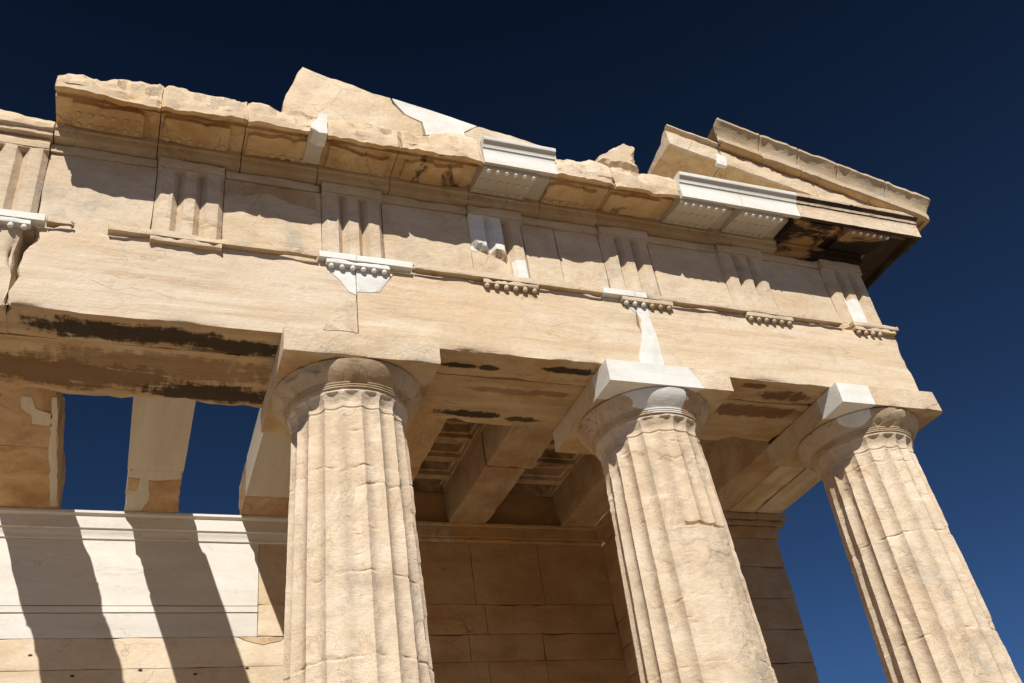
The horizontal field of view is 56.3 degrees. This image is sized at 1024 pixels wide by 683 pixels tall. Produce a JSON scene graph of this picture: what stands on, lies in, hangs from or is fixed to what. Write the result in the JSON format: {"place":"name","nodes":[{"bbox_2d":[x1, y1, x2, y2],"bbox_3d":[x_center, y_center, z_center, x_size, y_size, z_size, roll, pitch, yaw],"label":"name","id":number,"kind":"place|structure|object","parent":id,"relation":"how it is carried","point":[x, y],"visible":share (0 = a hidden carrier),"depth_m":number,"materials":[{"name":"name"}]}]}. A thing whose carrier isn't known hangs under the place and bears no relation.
{"place":"outdoors","nodes":[
{"label":"outdoors","id":0,"kind":"place"},
{"bbox_2d":[0,0,1023,682],"label":"sky","id":1,"kind":"structure","parent":0,"point":[925,98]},
{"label":"temple floor","id":2,"kind":"structure","parent":0,"visible":0},
{"bbox_2d":[0,491,628,682],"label":"back wall","id":3,"kind":"structure","parent":2,"relation":"on","point":[516,588],"depth_m":15.31,"materials":[{"name":"stone"}]},
{"bbox_2d":[0,387,65,508],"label":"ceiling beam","id":4,"kind":"structure","parent":3,"relation":"attached to","point":[32,457],"depth_m":13.54,"materials":[{"name":"stone"}]},
{"bbox_2d":[124,397,195,512],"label":"ceiling beam","id":5,"kind":"structure","parent":3,"relation":"attached to","point":[160,432],"depth_m":14.00,"materials":[{"name":"stone"}]},
{"bbox_2d":[239,408,290,516],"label":"ceiling beam","id":6,"kind":"structure","parent":3,"relation":"attached to","point":[264,488],"depth_m":15.11,"materials":[{"name":"stone"}]},
{"bbox_2d":[406,416,445,481],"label":"ceiling beam","id":7,"kind":"structure","parent":3,"relation":"attached to","point":[422,433],"depth_m":14.66,"materials":[{"name":"stone"}]},
{"bbox_2d":[412,418,485,491],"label":"coffer slab","id":8,"kind":"structure","parent":7,"relation":"on","point":[455,439],"depth_m":16.76,"materials":[{"name":"stone"}]},
{"bbox_2d":[443,424,554,522],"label":"ceiling beam","id":9,"kind":"structure","parent":3,"relation":"attached to","point":[497,460],"depth_m":16.02,"materials":[{"name":"stone"}]},
{"bbox_2d":[552,454,609,526],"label":"ceiling beam","id":10,"kind":"structure","parent":3,"relation":"attached to","point":[580,498],"depth_m":17.49,"materials":[{"name":"stone"}]},
{"bbox_2d":[508,438,586,497],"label":"coffer slab","id":11,"kind":"structure","parent":10,"relation":"on","point":[550,472],"depth_m":17.90,"materials":[{"name":"stone"}]},
{"bbox_2d":[260,326,440,682],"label":"doric column","id":12,"kind":"structure","parent":2,"relation":"on","point":[341,409],"depth_m":9.16,"materials":[{"name":"stone"}]},
{"bbox_2d":[0,247,275,407],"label":"architrave block","id":13,"kind":"structure","parent":12,"relation":"on","point":[79,367],"depth_m":9.98,"materials":[{"name":"stone"}]},
{"bbox_2d":[6,216,357,356],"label":"architrave block","id":14,"kind":"structure","parent":12,"relation":"on","point":[159,288],"depth_m":9.69,"materials":[{"name":"stone"}]},
{"bbox_2d":[0,208,45,333],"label":"architrave block","id":15,"kind":"structure","parent":14,"relation":"attached to","point":[14,224],"depth_m":9.38,"materials":[{"name":"stone"}]},
{"bbox_2d":[0,133,51,247],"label":"triglyph","id":16,"kind":"object","parent":15,"relation":"on","point":[24,161],"visible":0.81,"depth_m":9.96,"materials":[{"name":"stone"}]},
{"bbox_2d":[35,144,157,237],"bbox_3d":[-4.457,-1.492,10.341,1.092,1.204,0.401,6,-38,-20],"label":"metope","id":17,"kind":"object","parent":14,"relation":"on","point":[90,190],"visible":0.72,"depth_m":10.23,"materials":[{"name":"stone"}]},
{"bbox_2d":[54,73,163,159],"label":"cornice block","id":18,"kind":"structure","parent":17,"relation":"on","point":[120,116],"depth_m":10.34,"materials":[{"name":"stone"}]},
{"bbox_2d":[151,156,224,239],"bbox_3d":[-3.602,-1.420,10.637,0.720,1.205,0.454,6,-38,-20],"label":"triglyph","id":19,"kind":"object","parent":14,"relation":"on","point":[189,196],"visible":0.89,"depth_m":10.52,"materials":[{"name":"stone"}]},
{"bbox_2d":[221,170,321,262],"bbox_3d":[-2.765,-1.314,10.973,1.093,1.204,0.403,6,-38,-20],"label":"metope","id":20,"kind":"object","parent":14,"relation":"on","point":[266,210],"visible":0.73,"depth_m":10.88,"materials":[{"name":"stone"}]},
{"bbox_2d":[325,255,641,385],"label":"architrave block","id":21,"kind":"structure","parent":12,"relation":"on","point":[486,324],"depth_m":10.93,"materials":[{"name":"stone"}]},
{"bbox_2d":[320,182,383,257],"bbox_3d":[-1.910,-1.243,11.270,0.723,1.206,0.454,6,-38,-20],"label":"triglyph","id":22,"kind":"object","parent":21,"relation":"on","point":[351,221],"visible":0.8,"depth_m":11.16,"materials":[{"name":"stone"}]},
{"bbox_2d":[381,194,473,281],"bbox_3d":[-1.073,-1.137,11.605,1.093,1.204,0.402,6,-38,-20],"label":"metope","id":23,"kind":"object","parent":21,"relation":"on","point":[415,232],"visible":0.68,"depth_m":11.52,"materials":[{"name":"stone"}]},
{"bbox_2d":[466,205,529,277],"bbox_3d":[-0.218,-1.065,11.902,0.720,1.205,0.455,6,-38,-20],"label":"triglyph","id":24,"kind":"object","parent":21,"relation":"on","point":[496,241],"visible":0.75,"depth_m":11.79,"materials":[{"name":"stone"}]},
{"bbox_2d":[521,216,608,297],"bbox_3d":[0.619,-0.960,12.237,1.092,1.203,0.401,6,-38,-20],"label":"metope","id":25,"kind":"object","parent":21,"relation":"on","point":[562,252],"visible":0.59,"depth_m":12.16,"materials":[{"name":"stone"}]},
{"bbox_2d":[536,159,614,226],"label":"cornice block","id":26,"kind":"structure","parent":25,"relation":"on","point":[574,192],"depth_m":12.26,"materials":[{"name":"stone"}]},
{"bbox_2d":[553,359,777,682],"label":"doric column","id":27,"kind":"structure","parent":2,"relation":"on","point":[635,428],"depth_m":10.41,"materials":[{"name":"stone"}]},
{"bbox_2d":[415,377,584,428],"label":"architrave block","id":28,"kind":"structure","parent":27,"relation":"on","point":[512,410],"depth_m":11.55,"materials":[{"name":"stone"}]},
{"bbox_2d":[428,372,585,406],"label":"architrave block","id":29,"kind":"structure","parent":27,"relation":"on","point":[484,388],"depth_m":11.20,"materials":[{"name":"stone"}]},
{"bbox_2d":[700,399,808,443],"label":"architrave block","id":30,"kind":"structure","parent":27,"relation":"on","point":[716,428],"depth_m":12.77,"materials":[{"name":"stone"}]},
{"bbox_2d":[713,400,803,423],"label":"architrave block","id":31,"kind":"structure","parent":27,"relation":"on","point":[786,413],"depth_m":12.44,"materials":[{"name":"stone"}]},
{"bbox_2d":[619,291,918,403],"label":"architrave block","id":32,"kind":"structure","parent":27,"relation":"on","point":[768,355],"depth_m":12.21,"materials":[{"name":"stone"}]},
{"bbox_2d":[597,226,660,295],"bbox_3d":[1.474,-0.888,12.534,0.721,1.205,0.454,6,-38,-20],"label":"triglyph","id":33,"kind":"object","parent":32,"relation":"on","point":[626,259],"visible":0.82,"depth_m":12.42,"materials":[{"name":"stone"}]},
{"bbox_2d":[647,236,732,311],"bbox_3d":[2.309,-0.783,12.868,1.086,1.204,0.401,6,-38,-20],"label":"metope","id":34,"kind":"object","parent":32,"relation":"on","point":[685,269],"visible":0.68,"depth_m":12.78,"materials":[{"name":"stone"}]},
{"bbox_2d":[715,244,777,309],"bbox_3d":[3.162,-0.712,13.164,0.722,1.205,0.454,6,-38,-20],"label":"triglyph","id":35,"kind":"object","parent":32,"relation":"on","point":[745,277],"visible":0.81,"depth_m":13.04,"materials":[{"name":"stone"}]},
{"bbox_2d":[761,253,842,328],"bbox_3d":[3.960,-0.610,13.486,1.008,1.203,0.401,6,-38,-20],"label":"metope","id":36,"kind":"object","parent":32,"relation":"on","point":[796,285],"visible":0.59,"depth_m":13.40,"materials":[{"name":"stone"}]},
{"bbox_2d":[817,259,881,329],"bbox_3d":[4.777,-0.542,13.768,0.722,1.205,0.454,6,-38,-20],"label":"triglyph","id":37,"kind":"object","parent":32,"relation":"on","point":[847,291],"visible":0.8,"depth_m":13.63,"materials":[{"name":"stone"}]},
{"bbox_2d":[594,510,818,682],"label":"side wall","id":38,"kind":"structure","parent":2,"relation":"on","point":[755,537],"depth_m":14.57,"materials":[{"name":"stone"}]},
{"bbox_2d":[766,382,1021,682],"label":"doric column","id":39,"kind":"structure","parent":2,"relation":"on","point":[927,613],"depth_m":11.53,"materials":[{"name":"stone"}]},
{"bbox_2d":[699,424,790,511],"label":"architrave block","id":40,"kind":"structure","parent":39,"relation":"on","point":[740,468],"depth_m":14.13,"materials":[{"name":"stone"}]},
{"bbox_2d":[728,404,811,512],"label":"architrave block","id":41,"kind":"structure","parent":39,"relation":"on","point":[775,480],"depth_m":14.40,"materials":[{"name":"stone"}]},
{"bbox_2d":[755,468,820,513],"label":"architrave block","id":42,"kind":"structure","parent":39,"relation":"on","point":[795,488],"depth_m":14.63,"materials":[{"name":"stone"}]},
{"bbox_3d":[-5.155,-1.269,10.746,6.379,0.902,0.912,6,-38,-20],"label":"backing block","id":43,"kind":"object","parent":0,"visible":0},
{"bbox_2d":[0,109,55,143],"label":"bed moulding","id":44,"kind":"object","parent":43,"relation":"on","point":[14,123],"visible":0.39,"depth_m":10.23,"materials":[{"name":"stone"}]},
{"bbox_2d":[156,86,247,183],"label":"cornice block","id":45,"kind":"structure","parent":43,"relation":"on","point":[198,128],"depth_m":10.66,"materials":[{"name":"stone"}]},
{"bbox_2d":[239,102,327,184],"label":"cornice block","id":46,"kind":"structure","parent":43,"relation":"on","point":[288,145],"depth_m":10.96,"materials":[{"name":"stone"}]},
{"bbox_2d":[315,119,400,194],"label":"cornice block","id":47,"kind":"structure","parent":43,"relation":"on","point":[362,155],"depth_m":11.28,"materials":[{"name":"stone"}]},
{"bbox_2d":[281,67,423,134],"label":"pediment slab","id":48,"kind":"structure","parent":47,"relation":"on","point":[311,93],"depth_m":12.35,"materials":[{"name":"stone"}]},
{"bbox_3d":[-0.480,-0.779,12.493,3.631,0.900,0.911,6,-38,-20],"label":"backing block","id":49,"kind":"object","parent":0,"visible":0},
{"bbox_2d":[387,130,483,206],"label":"cornice block","id":50,"kind":"structure","parent":49,"relation":"on","point":[436,168],"depth_m":11.61,"materials":[{"name":"stone"}]},
{"bbox_2d":[466,135,557,218],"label":"cornice block","id":51,"kind":"structure","parent":49,"relation":"on","point":[511,175],"depth_m":11.84,"materials":[{"name":"stone"}]},
{"bbox_2d":[391,98,476,135],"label":"pediment slab","id":52,"kind":"structure","parent":51,"relation":"on","point":[431,122],"depth_m":12.72,"materials":[{"name":"stone"}]},
{"bbox_2d":[464,127,555,158],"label":"pediment slab","id":53,"kind":"structure","parent":51,"relation":"on","point":[477,133],"depth_m":12.96,"materials":[{"name":"stone"}]},
{"bbox_2d":[595,167,679,236],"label":"cornice block","id":54,"kind":"structure","parent":49,"relation":"on","point":[636,201],"depth_m":12.55,"materials":[{"name":"stone"}]},
{"bbox_2d":[595,144,638,172],"bbox_3d":[1.365,-2.465,13.271,0.692,0.568,0.460,6,-38,-20],"label":"boulder","id":55,"kind":"object","parent":54,"relation":"on","point":[621,156],"visible":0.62,"depth_m":13.04,"materials":[{"name":"stone"}]},
{"bbox_3d":[2.793,-0.436,13.716,3.371,0.900,0.910,6,-38,-20],"label":"backing block","id":56,"kind":"object","parent":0,"visible":0},
{"bbox_2d":[657,171,742,246],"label":"cornice block","id":57,"kind":"structure","parent":56,"relation":"on","point":[699,210],"depth_m":12.78,"materials":[{"name":"stone"}]},
{"bbox_2d":[718,182,800,253],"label":"cornice block","id":58,"kind":"structure","parent":56,"relation":"on","point":[759,220],"depth_m":13.10,"materials":[{"name":"stone"}]},
{"bbox_2d":[772,193,920,290],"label":"cornice block","id":59,"kind":"structure","parent":56,"relation":"on","point":[874,243],"depth_m":13.67,"materials":[{"name":"stone"}]},
{"bbox_2d":[813,184,873,206],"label":"raking cornice block","id":60,"kind":"structure","parent":59,"relation":"on","point":[823,192],"depth_m":13.66,"materials":[{"name":"stone"}]},
{"bbox_2d":[797,149,841,192],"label":"gutter block","id":61,"kind":"structure","parent":60,"relation":"on","point":[819,171],"depth_m":13.72,"materials":[{"name":"stone"}]},
{"bbox_2d":[836,164,890,208],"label":"gutter block","id":62,"kind":"structure","parent":60,"relation":"on","point":[863,188],"depth_m":13.86,"materials":[{"name":"stone"}]},
{"bbox_2d":[884,181,929,231],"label":"gutter block","id":63,"kind":"structure","parent":59,"relation":"on","point":[907,201],"depth_m":14.04,"materials":[{"name":"stone"}]},
{"bbox_3d":[3.315,-1.782,14.088,2.408,0.625,0.451,6,-38,-20],"label":"pediment slab","id":64,"kind":"object","parent":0,"visible":0},
{"bbox_2d":[647,124,726,178],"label":"raking cornice block","id":65,"kind":"structure","parent":64,"relation":"on","point":[682,151],"depth_m":13.25,"materials":[{"name":"stone"}]},
{"bbox_2d":[713,144,817,196],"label":"raking cornice block","id":66,"kind":"structure","parent":64,"relation":"on","point":[736,169],"depth_m":13.40,"materials":[{"name":"stone"}]},
{"bbox_2d":[707,118,762,164],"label":"gutter block","id":67,"kind":"structure","parent":66,"relation":"on","point":[735,140],"depth_m":13.47,"materials":[{"name":"stone"}]},
{"bbox_2d":[758,135,802,177],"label":"gutter block","id":68,"kind":"structure","parent":66,"relation":"on","point":[779,157],"depth_m":13.59,"materials":[{"name":"stone"}]}
]}

